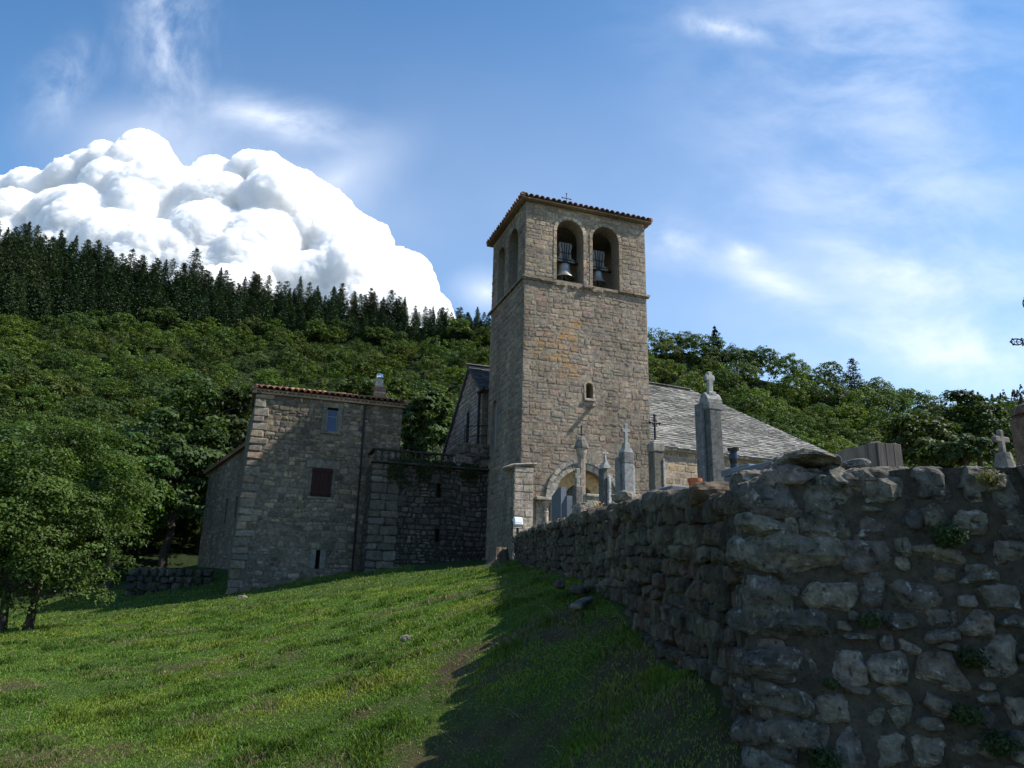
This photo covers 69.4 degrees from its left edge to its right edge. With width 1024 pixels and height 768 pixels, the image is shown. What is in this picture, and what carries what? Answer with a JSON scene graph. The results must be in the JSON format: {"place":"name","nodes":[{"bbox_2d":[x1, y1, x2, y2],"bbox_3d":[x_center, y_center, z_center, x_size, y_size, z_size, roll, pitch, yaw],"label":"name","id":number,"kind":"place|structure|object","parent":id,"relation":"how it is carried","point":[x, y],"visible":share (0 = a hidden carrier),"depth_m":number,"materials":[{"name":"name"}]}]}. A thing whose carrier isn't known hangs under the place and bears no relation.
{"place":"outdoors","nodes":[
{"label":"outdoors","id":0,"kind":"place"},
{"bbox_2d":[0,559,747,767],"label":"ground","id":1,"kind":"structure","parent":0,"point":[715,692],"depth_m":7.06,"materials":[{"name":"plant"}]},
{"bbox_2d":[0,416,160,631],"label":"meadow tree","id":2,"kind":"object","parent":1,"relation":"on","point":[26,526],"visible":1,"depth_m":23.14,"materials":[{"name":"green plant"}]},
{"bbox_2d":[74,431,179,587],"bbox_3d":[-22.617,7.271,42.648,5.866,9.056,5.401,1,-16,0],"label":"broadleaf tree","id":3,"kind":"object","parent":1,"relation":"on","point":[161,492],"visible":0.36,"depth_m":42.64,"materials":[{"name":"green plant"}]},
{"bbox_2d":[125,567,213,595],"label":"ruined wall","id":4,"kind":"structure","parent":1,"relation":"on","point":[147,584],"depth_m":35.98,"materials":[{"name":"stone"}]},
{"bbox_2d":[156,510,199,545],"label":"broadleaf tree","id":5,"kind":"object","parent":1,"relation":"on","point":[190,527],"visible":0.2,"depth_m":53.48,"materials":[{"name":"green plant"}]},
{"bbox_2d":[197,442,244,568],"bbox_3d":[-14.301,8.494,44.240,6.540,8.932,8.420,14,-20,-37],"label":"stone annex","id":6,"kind":"object","parent":1,"relation":"on","point":[224,473],"visible":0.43,"depth_m":43.04,"materials":[{"name":"stone"}]},
{"bbox_2d":[0,572,606,767],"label":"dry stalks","id":7,"kind":"object","parent":1,"relation":"on","point":[314,687],"visible":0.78,"depth_m":7.94,"materials":[{"name":"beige plant"}]},
{"bbox_2d":[225,373,408,594],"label":"stone house","id":8,"kind":"structure","parent":1,"relation":"on","point":[307,459],"depth_m":34.09,"materials":[{"name":"grey stone"}]},
{"bbox_2d":[0,402,254,439],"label":"overhead cable","id":9,"kind":"object","parent":8,"relation":"attached to","point":[155,426],"visible":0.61,"depth_m":36.56,"materials":[{"name":"metal"}]},
{"bbox_2d":[309,550,325,568],"bbox_3d":[-8.838,7.962,33.531,0.695,0.833,0.410,7,-17,-18],"label":"slit window","id":10,"kind":"structure","parent":8,"relation":"in","point":[314,554],"depth_m":33.37,"materials":[{"name":"stone"}]},
{"bbox_2d":[321,402,342,434],"bbox_3d":[-8.572,1.653,35.206,0.946,1.521,0.200,7,-17,-18],"label":"window","id":11,"kind":"structure","parent":8,"relation":"in","point":[329,424],"depth_m":35.22,"materials":[{"name":"stone"}]},
{"bbox_2d":[324,361,430,428],"bbox_3d":[-11.222,5.528,60.586,9.558,15.744,9.813,1,-16,0],"label":"broadleaf tree","id":12,"kind":"object","parent":1,"relation":"on","point":[364,382],"visible":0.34,"depth_m":61.25,"materials":[{"name":"green plant"}]},
{"bbox_2d":[359,425,489,571],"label":"terrace","id":13,"kind":"structure","parent":1,"relation":"on","point":[421,525],"depth_m":34.04,"materials":[{"name":"stone"}]},
{"bbox_2d":[387,456,478,496],"bbox_3d":[-3.625,4.410,34.395,4.425,1.875,0.446,7,-17,-19],"label":"ivy","id":14,"kind":"object","parent":13,"relation":"attached to","point":[425,471],"visible":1,"depth_m":34.32,"materials":[{"name":"green plant"}]},
{"bbox_2d":[399,387,454,459],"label":"broadleaf tree","id":15,"kind":"object","parent":1,"relation":"on","point":[421,432],"visible":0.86,"depth_m":46.36,"materials":[{"name":"green plant"}]},
{"bbox_2d":[442,363,489,460],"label":"gabled wing","id":16,"kind":"structure","parent":1,"relation":"on","point":[471,408],"depth_m":39.29,"materials":[{"name":"stone"}]},
{"bbox_2d":[485,547,509,564],"bbox_3d":[-0.555,6.426,27.400,1.195,0.734,1.117,-5,-17,21],"label":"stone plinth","id":17,"kind":"object","parent":1,"relation":"on","point":[498,554],"visible":0.77,"depth_m":27.23,"materials":[{"name":"stone"}]},
{"bbox_2d":[485,191,652,559],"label":"bell tower","id":18,"kind":"structure","parent":1,"relation":"on","point":[568,359],"depth_m":33.87,"materials":[{"name":"stone"}]},
{"bbox_2d":[556,242,577,281],"bbox_3d":[2.491,-5.810,35.301,1.030,1.910,1.288,-9,-19,32],"label":"bell","id":19,"kind":"object","parent":18,"relation":"hanging from","point":[566,261],"visible":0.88,"depth_m":35.24,"materials":[{"name":"grey metal"}]},
{"bbox_2d":[584,381,595,401],"bbox_3d":[3.482,0.321,33.248,0.560,0.952,0.220,7,-17,-18],"label":"window","id":20,"kind":"structure","parent":18,"relation":"in","point":[585,399],"depth_m":33.19,"materials":[{"name":"stone"}]},
{"bbox_2d":[592,250,611,286],"bbox_3d":[4.172,-5.618,35.975,0.797,1.770,1.390,-14,-22,43],"label":"bell","id":21,"kind":"object","parent":18,"relation":"hanging from","point":[599,268],"visible":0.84,"depth_m":35.92,"materials":[{"name":"grey metal"}]},
{"bbox_2d":[552,579,607,598],"bbox_3d":[1.113,2.572,9.220,1.651,0.260,1.238,10,-18,-28],"label":"rubble heap","id":22,"kind":"object","parent":1,"relation":"on","point":[585,588],"visible":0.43,"depth_m":8.96,"materials":[{"name":"stone"}]},
{"bbox_2d":[569,597,592,608],"bbox_3d":[0.823,2.555,8.636,0.158,0.143,0.714,-4,-17,18],"label":"stone slab","id":23,"kind":"object","parent":1,"relation":"on","point":[582,603],"depth_m":8.41,"materials":[{"name":"stone"}]},
{"bbox_2d":[512,481,750,720],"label":"dry stone wall","id":24,"kind":"structure","parent":1,"relation":"on","point":[657,561],"depth_m":6.09,"materials":[{"name":"stone"}]},
{"bbox_2d":[512,517,522,533],"bbox_3d":[0.215,5.485,28.178,0.428,0.804,0.280,7,-17,-19],"label":"floodlight","id":25,"kind":"object","parent":24,"relation":"attached to","point":[517,521],"visible":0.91,"depth_m":28.14,"materials":[{"name":"white paint"}]},
{"bbox_2d":[572,502,589,515],"bbox_3d":[1.085,1.973,11.549,0.271,0.241,0.345,1,-16,0],"label":"boulder","id":26,"kind":"object","parent":24,"relation":"on","point":[578,508],"visible":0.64,"depth_m":11.44,"materials":[{"name":"stone"}]},
{"bbox_2d":[611,490,638,502],"bbox_3d":[1.288,1.279,8.306,0.300,0.168,0.321,6,-17,-16],"label":"boulder","id":27,"kind":"object","parent":24,"relation":"on","point":[621,496],"visible":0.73,"depth_m":8.19,"materials":[{"name":"stone"}]},
{"bbox_2d":[649,382,831,487],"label":"church nave","id":28,"kind":"structure","parent":1,"relation":"on","point":[753,440],"depth_m":41.01,"materials":[{"name":"stone"}]},
{"bbox_2d":[725,463,1023,767],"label":"mortared wall","id":29,"kind":"structure","parent":1,"relation":"on","point":[823,558],"depth_m":4.10,"materials":[{"name":"stone"}]},
{"bbox_2d":[762,448,841,470],"bbox_3d":[1.773,0.496,4.553,0.452,0.165,0.455,-3,-16,13],"label":"loose slab","id":30,"kind":"object","parent":29,"relation":"on","point":[805,458],"depth_m":4.41,"materials":[{"name":"stone"}]},
{"bbox_2d":[805,745,844,767],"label":"wall fern","id":31,"kind":"object","parent":29,"relation":"attached to","point":[826,759],"depth_m":3.89,"materials":[{"name":"green plant"}]},
{"bbox_2d":[821,677,839,690],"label":"wall fern","id":32,"kind":"object","parent":29,"relation":"attached to","point":[832,684],"depth_m":3.99,"materials":[{"name":"green plant"}]},
{"bbox_2d":[842,458,870,469],"bbox_3d":[2.113,0.502,4.538,0.147,0.073,0.207,1,-16,0],"label":"flat stone","id":33,"kind":"object","parent":29,"relation":"on","point":[856,463],"visible":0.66,"depth_m":4.46,"materials":[{"name":"stone"}]},
{"bbox_2d":[858,612,881,629],"bbox_3d":[1.960,1.302,4.052,0.118,0.092,0.123,1,-16,0],"label":"wall fern","id":34,"kind":"object","parent":29,"relation":"attached to","point":[869,621],"depth_m":4.03,"materials":[{"name":"green plant"}]},
{"bbox_2d":[928,520,971,548],"bbox_3d":[2.416,0.829,4.085,0.200,0.162,0.208,-13,-22,42],"label":"wall fern","id":35,"kind":"object","parent":29,"relation":"attached to","point":[951,535],"depth_m":4.05,"materials":[{"name":"green plant"}]},
{"bbox_2d":[948,701,986,727],"bbox_3d":[2.365,1.716,3.835,0.184,0.126,0.174,1,-16,0],"label":"wall fern","id":36,"kind":"object","parent":29,"relation":"attached to","point":[969,716],"depth_m":3.81,"materials":[{"name":"green plant"}]},
{"bbox_2d":[952,645,992,671],"bbox_3d":[2.432,1.446,3.901,0.175,0.133,0.178,1,-16,0],"label":"wall fern","id":37,"kind":"object","parent":29,"relation":"attached to","point":[975,658],"depth_m":3.87,"materials":[{"name":"green plant"}]},
{"bbox_2d":[975,467,1006,486],"bbox_3d":[2.667,0.518,4.116,0.147,0.112,0.139,1,-16,0],"label":"wall fern","id":38,"kind":"object","parent":29,"relation":"attached to","point":[990,477],"depth_m":4.09,"materials":[{"name":"green plant"}]},
{"bbox_2d":[978,727,1021,758],"bbox_3d":[2.492,1.833,3.773,0.199,0.146,0.195,1,-16,0],"label":"wall fern","id":39,"kind":"object","parent":29,"relation":"attached to","point":[1000,743],"depth_m":3.74,"materials":[{"name":"green plant"}]},
{"bbox_2d":[0,278,880,603],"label":"hill","id":40,"kind":"structure","parent":0,"point":[176,560],"depth_m":143.48,"materials":[{"name":"plant"}]},
{"bbox_2d":[0,256,12,280],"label":"conifer","id":41,"kind":"object","parent":40,"relation":"on","point":[7,267],"visible":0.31,"depth_m":152.60,"materials":[{"name":"green plant"}]},
{"bbox_2d":[1,232,17,256],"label":"conifer","id":42,"kind":"object","parent":40,"relation":"on","point":[11,239],"visible":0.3,"depth_m":170.09,"materials":[{"name":"green plant"}]},
{"bbox_2d":[0,284,19,322],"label":"conifer","id":43,"kind":"object","parent":40,"relation":"on","point":[10,286],"visible":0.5,"depth_m":141.35,"materials":[{"name":"green plant"}]},
{"bbox_2d":[0,291,20,327],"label":"conifer","id":44,"kind":"object","parent":40,"relation":"on","point":[8,306],"visible":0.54,"depth_m":139.95,"materials":[{"name":"green plant"}]},
{"bbox_2d":[0,270,21,314],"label":"conifer","id":45,"kind":"object","parent":40,"relation":"on","point":[11,274],"visible":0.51,"depth_m":142.49,"materials":[{"name":"green plant"}]},
{"bbox_2d":[1,277,27,311],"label":"conifer","id":46,"kind":"object","parent":40,"relation":"on","point":[18,283],"visible":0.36,"depth_m":144.10,"materials":[{"name":"green plant"}]},
{"bbox_2d":[1,262,27,302],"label":"conifer","id":47,"kind":"object","parent":40,"relation":"on","point":[18,267],"visible":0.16,"depth_m":150.53,"materials":[{"name":"green plant"}]},
{"bbox_2d":[1,288,29,329],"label":"conifer","id":48,"kind":"object","parent":40,"relation":"on","point":[17,298],"visible":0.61,"depth_m":141.04,"materials":[{"name":"green plant"}]},
{"bbox_2d":[10,244,22,263],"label":"conifer","id":49,"kind":"object","parent":40,"relation":"on","point":[18,251],"visible":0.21,"depth_m":162.85,"materials":[{"name":"green plant"}]},
{"bbox_2d":[2,236,34,261],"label":"conifer","id":50,"kind":"object","parent":40,"relation":"on","point":[26,243],"visible":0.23,"depth_m":166.93,"materials":[{"name":"green plant"}]},
{"bbox_2d":[8,259,33,297],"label":"conifer","id":51,"kind":"object","parent":40,"relation":"on","point":[26,261],"visible":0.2,"depth_m":153.43,"materials":[{"name":"green plant"}]},
{"bbox_2d":[16,252,43,293],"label":"conifer","id":52,"kind":"object","parent":40,"relation":"on","point":[34,258],"visible":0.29,"depth_m":156.98,"materials":[{"name":"green plant"}]},
{"bbox_2d":[25,272,42,299],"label":"conifer","id":53,"kind":"object","parent":40,"relation":"on","point":[38,275],"visible":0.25,"depth_m":152.67,"materials":[{"name":"green plant"}]},
{"bbox_2d":[23,281,46,327],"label":"conifer","id":54,"kind":"object","parent":40,"relation":"on","point":[35,306],"visible":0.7,"depth_m":145.54,"materials":[{"name":"green plant"}]},
{"bbox_2d":[6,412,67,436],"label":"broadleaf tree","id":55,"kind":"object","parent":40,"relation":"on","point":[56,419],"visible":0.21,"depth_m":78.50,"materials":[{"name":"green plant"}]},
{"bbox_2d":[30,224,44,246],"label":"conifer","id":56,"kind":"object","parent":40,"relation":"on","point":[37,230],"visible":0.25,"depth_m":177.51,"materials":[{"name":"green plant"}]},
{"bbox_2d":[27,276,54,317],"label":"conifer","id":57,"kind":"object","parent":40,"relation":"on","point":[47,280],"visible":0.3,"depth_m":149.88,"materials":[{"name":"green plant"}]},
{"bbox_2d":[0,422,85,493],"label":"broadleaf tree","id":58,"kind":"object","parent":40,"relation":"on","point":[8,431],"visible":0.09,"depth_m":49.06,"materials":[{"name":"green plant"}]},
{"bbox_2d":[31,262,63,295],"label":"conifer","id":59,"kind":"object","parent":40,"relation":"on","point":[51,264],"visible":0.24,"depth_m":159.30,"materials":[{"name":"green plant"}]},
{"bbox_2d":[36,236,65,280],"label":"conifer","id":60,"kind":"object","parent":40,"relation":"on","point":[51,240],"visible":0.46,"depth_m":167.58,"materials":[{"name":"green plant"}]},
{"bbox_2d":[55,230,65,257],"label":"conifer","id":61,"kind":"object","parent":40,"relation":"on","point":[60,240],"visible":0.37,"depth_m":179.21,"materials":[{"name":"green plant"}]},
{"bbox_2d":[28,418,150,547],"bbox_3d":[-28.456,7.648,49.770,8.891,11.023,8.017,1,-16,0],"label":"broadleaf tree","id":62,"kind":"object","parent":40,"relation":"on","point":[95,445],"visible":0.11,"depth_m":49.65,"materials":[{"name":"green plant"}]},
{"bbox_2d":[93,249,115,274],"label":"conifer","id":63,"kind":"object","parent":40,"relation":"on","point":[106,255],"visible":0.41,"depth_m":180.74,"materials":[{"name":"green plant"}]},
{"bbox_2d":[119,248,136,272],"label":"conifer","id":64,"kind":"object","parent":40,"relation":"on","point":[129,258],"visible":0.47,"depth_m":186.46,"materials":[{"name":"green plant"}]},
{"bbox_2d":[95,478,168,551],"bbox_3d":[-25.378,9.141,49.518,5.349,6.686,6.301,8,-16,-19],"label":"broadleaf tree","id":65,"kind":"object","parent":40,"relation":"on","point":[128,549],"visible":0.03,"depth_m":49.15,"materials":[{"name":"green plant"}]},
{"bbox_2d":[128,259,142,286],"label":"conifer","id":66,"kind":"object","parent":40,"relation":"on","point":[135,267],"visible":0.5,"depth_m":183.75,"materials":[{"name":"green plant"}]},
{"bbox_2d":[117,517,174,552],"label":"broadleaf tree","id":67,"kind":"object","parent":40,"relation":"on","point":[157,535],"visible":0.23,"depth_m":49.12,"materials":[{"name":"green plant"}]},
{"bbox_2d":[160,259,170,289],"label":"conifer","id":68,"kind":"object","parent":40,"relation":"on","point":[165,266],"visible":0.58,"depth_m":187.29,"materials":[{"name":"green plant"}]},
{"bbox_2d":[162,258,178,286],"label":"conifer","id":69,"kind":"object","parent":40,"relation":"on","point":[171,270],"visible":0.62,"depth_m":187.81,"materials":[{"name":"green plant"}]},
{"bbox_2d":[113,372,233,567],"bbox_3d":[-22.149,5.476,49.081,8.090,13.889,7.768,1,-16,0],"label":"broadleaf tree","id":70,"kind":"object","parent":40,"relation":"on","point":[182,450],"visible":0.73,"depth_m":48.76,"materials":[{"name":"green plant"}]},
{"bbox_2d":[164,482,207,552],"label":"broadleaf tree","id":71,"kind":"object","parent":40,"relation":"on","point":[202,500],"visible":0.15,"depth_m":51.65,"materials":[{"name":"green plant"}]},
{"bbox_2d":[185,247,203,285],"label":"conifer","id":72,"kind":"object","parent":40,"relation":"on","point":[195,255],"visible":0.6,"depth_m":190.77,"materials":[{"name":"green plant"}]},
{"bbox_2d":[181,384,253,478],"bbox_3d":[-19.849,6.396,52.650,6.511,12.533,6.489,1,-16,0],"label":"broadleaf tree","id":73,"kind":"object","parent":40,"relation":"on","point":[239,420],"visible":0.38,"depth_m":52.37,"materials":[{"name":"green plant"}]},
{"bbox_2d":[247,276,262,301],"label":"conifer","id":74,"kind":"object","parent":40,"relation":"on","point":[256,282],"visible":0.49,"depth_m":190.99,"materials":[{"name":"green plant"}]},
{"bbox_2d":[30,241,490,346],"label":"conifer wood","id":75,"kind":"object","parent":40,"relation":"on","point":[82,291],"visible":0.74,"depth_m":176.45,"materials":[{"name":"plant"}]},
{"bbox_2d":[259,275,272,299],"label":"conifer","id":76,"kind":"object","parent":40,"relation":"on","point":[269,282],"visible":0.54,"depth_m":194.54,"materials":[{"name":"green plant"}]},
{"bbox_2d":[292,276,304,305],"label":"conifer","id":77,"kind":"object","parent":40,"relation":"on","point":[300,284],"visible":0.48,"depth_m":195.31,"materials":[{"name":"green plant"}]},
{"bbox_2d":[338,283,349,310],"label":"conifer","id":78,"kind":"object","parent":40,"relation":"on","point":[342,291],"visible":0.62,"depth_m":195.51,"materials":[{"name":"green plant"}]},
{"bbox_2d":[344,291,360,315],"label":"conifer","id":79,"kind":"object","parent":40,"relation":"on","point":[352,300],"visible":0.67,"depth_m":193.66,"materials":[{"name":"green plant"}]},
{"bbox_2d":[360,294,378,317],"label":"conifer","id":80,"kind":"object","parent":40,"relation":"on","point":[371,300],"visible":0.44,"depth_m":192.79,"materials":[{"name":"green plant"}]},
{"bbox_2d":[383,290,398,322],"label":"conifer","id":81,"kind":"object","parent":40,"relation":"on","point":[390,303],"visible":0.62,"depth_m":192.50,"materials":[{"name":"green plant"}]},
{"bbox_2d":[0,313,888,553],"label":"undergrowth","id":82,"kind":"object","parent":40,"relation":"on","point":[184,541],"visible":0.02,"depth_m":140.72,"materials":[{"name":"green plant"}]},
{"bbox_2d":[0,303,1023,468],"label":"broadleaf wood","id":83,"kind":"object","parent":40,"relation":"on","point":[49,385],"visible":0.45,"depth_m":132.12,"materials":[{"name":"green plant"}]},
{"bbox_2d":[703,325,734,368],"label":"conifer","id":84,"kind":"object","parent":40,"relation":"on","point":[714,332],"visible":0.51,"depth_m":146.84,"materials":[{"name":"green plant"}]},
{"bbox_2d":[843,357,868,400],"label":"conifer","id":85,"kind":"object","parent":40,"relation":"on","point":[853,367],"visible":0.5,"depth_m":131.64,"materials":[{"name":"green plant"}]},
{"bbox_2d":[0,0,1023,413],"label":"sky","id":86,"kind":"structure","parent":0,"point":[818,181],"materials":[{"name":"blue"}]},
{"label":"churchyard ground","id":87,"kind":"structure","parent":0,"visible":0},
{"bbox_2d":[552,487,565,520],"bbox_3d":[1.115,3.177,17.594,0.139,1.376,0.550,7,-17,-19],"label":"headstone","id":88,"kind":"object","parent":87,"relation":"on","point":[558,495],"visible":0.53,"depth_m":17.58,"materials":[{"name":"stone"}]},
{"bbox_2d":[561,496,571,517],"bbox_3d":[1.169,2.929,15.773,0.125,1.051,0.300,7,-17,-19],"label":"headstone","id":89,"kind":"object","parent":87,"relation":"on","point":[566,508],"visible":0.41,"depth_m":15.76,"materials":[{"name":"stone"}]},
{"bbox_2d":[571,468,582,511],"bbox_3d":[1.235,2.257,13.924,0.175,1.339,0.200,7,-17,-19],"label":"grave cross","id":90,"kind":"object","parent":87,"relation":"on","point":[577,492],"visible":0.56,"depth_m":13.94,"materials":[{"name":"stone"}]},
{"bbox_2d":[574,425,588,493],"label":"grave column","id":91,"kind":"structure","parent":87,"relation":"on","point":[581,447],"depth_m":18.14,"materials":[{"name":"stone"}]},
{"bbox_2d":[583,494,598,507],"bbox_3d":[1.638,2.783,15.337,0.389,0.948,0.420,7,-17,-19],"label":"stone trough","id":92,"kind":"object","parent":87,"relation":"on","point":[589,498],"visible":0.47,"depth_m":15.26,"materials":[{"name":"stone"}]},
{"bbox_2d":[599,451,610,505],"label":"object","id":93,"kind":"structure","parent":87,"relation":"on","point":[604,488],"depth_m":15.04,"materials":[{"name":"stone"}]},
{"bbox_2d":[615,424,634,493],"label":"grave pillar","id":94,"kind":"structure","parent":87,"relation":"on","point":[624,472],"depth_m":17.06,"materials":[{"name":"stone"}]},
{"bbox_2d":[647,413,665,490],"bbox_3d":[3.143,2.019,16.083,0.315,2.838,0.295,7,-17,-19],"label":"grave stele","id":95,"kind":"object","parent":87,"relation":"on","point":[656,460],"visible":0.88,"depth_m":16.07,"materials":[{"name":"stone"}]},
{"bbox_2d":[694,371,723,481],"bbox_3d":[3.014,1.047,11.168,0.305,2.565,0.348,7,-17,-19],"label":"grave obelisk","id":96,"kind":"object","parent":87,"relation":"on","point":[709,442],"visible":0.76,"depth_m":11.18,"materials":[{"name":"stone"}]},
{"bbox_2d":[727,447,738,467],"bbox_3d":[3.093,1.326,10.251,0.163,0.876,0.163,1,-16,0],"label":"urn","id":97,"kind":"object","parent":87,"relation":"on","point":[733,457],"visible":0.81,"depth_m":10.29,"materials":[{"name":"stone"}]},
{"bbox_2d":[721,464,754,481],"bbox_3d":[3.057,1.534,9.514,0.400,0.906,0.600,7,-17,-18],"label":"granite tomb","id":98,"kind":"object","parent":87,"relation":"on","point":[726,474],"visible":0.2,"depth_m":9.68,"materials":[{"name":"stone"}]},
{"bbox_2d":[732,460,771,473],"bbox_3d":[2.828,1.295,8.191,0.360,0.769,0.750,7,-17,-18],"label":"granite tomb","id":99,"kind":"object","parent":87,"relation":"on","point":[760,466],"visible":0.07,"depth_m":8.18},
{"bbox_2d":[833,441,902,467],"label":"timber block","id":100,"kind":"structure","parent":87,"relation":"on","point":[878,454],"depth_m":5.70,"materials":[{"name":"grey wood"}]},
{"bbox_2d":[877,408,968,467],"bbox_3d":[19.477,4.664,34.202,4.364,7.373,4.012,1,-16,0],"label":"broadleaf tree","id":101,"kind":"object","parent":87,"relation":"on","point":[904,428],"visible":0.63,"depth_m":34.17,"materials":[{"name":"green plant"}]},
{"bbox_2d":[933,433,998,466],"bbox_3d":[16.259,4.112,25.980,2.218,4.718,2.035,-5,-17,23],"label":"bush","id":102,"kind":"object","parent":87,"relation":"on","point":[951,450],"visible":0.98,"depth_m":26.07,"materials":[{"name":"green plant"}]},
{"bbox_2d":[927,389,1015,466],"bbox_3d":[23.029,4.497,36.123,4.317,8.628,4.093,1,-16,0],"label":"broadleaf tree","id":103,"kind":"object","parent":87,"relation":"on","point":[988,413],"visible":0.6,"depth_m":36.59,"materials":[{"name":"green plant"}]},
{"bbox_2d":[991,430,1015,466],"bbox_3d":[4.389,0.860,6.545,0.320,0.925,0.304,1,-16,0],"label":"grave cross","id":104,"kind":"object","parent":87,"relation":"on","point":[1003,458],"visible":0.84,"depth_m":6.59,"materials":[{"name":"stone"}]},
{"bbox_2d":[1010,299,1023,465],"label":"mission cross","id":105,"kind":"object","parent":87,"relation":"on","point":[1017,422],"visible":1,"depth_m":7.43,"materials":[{"name":"stone"}]},
{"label":"far hill","id":106,"kind":"structure","parent":0,"visible":0},
{"bbox_2d":[971,384,1023,405],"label":"wood","id":107,"kind":"object","parent":106,"relation":"on","point":[1015,394],"visible":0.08,"depth_m":435.76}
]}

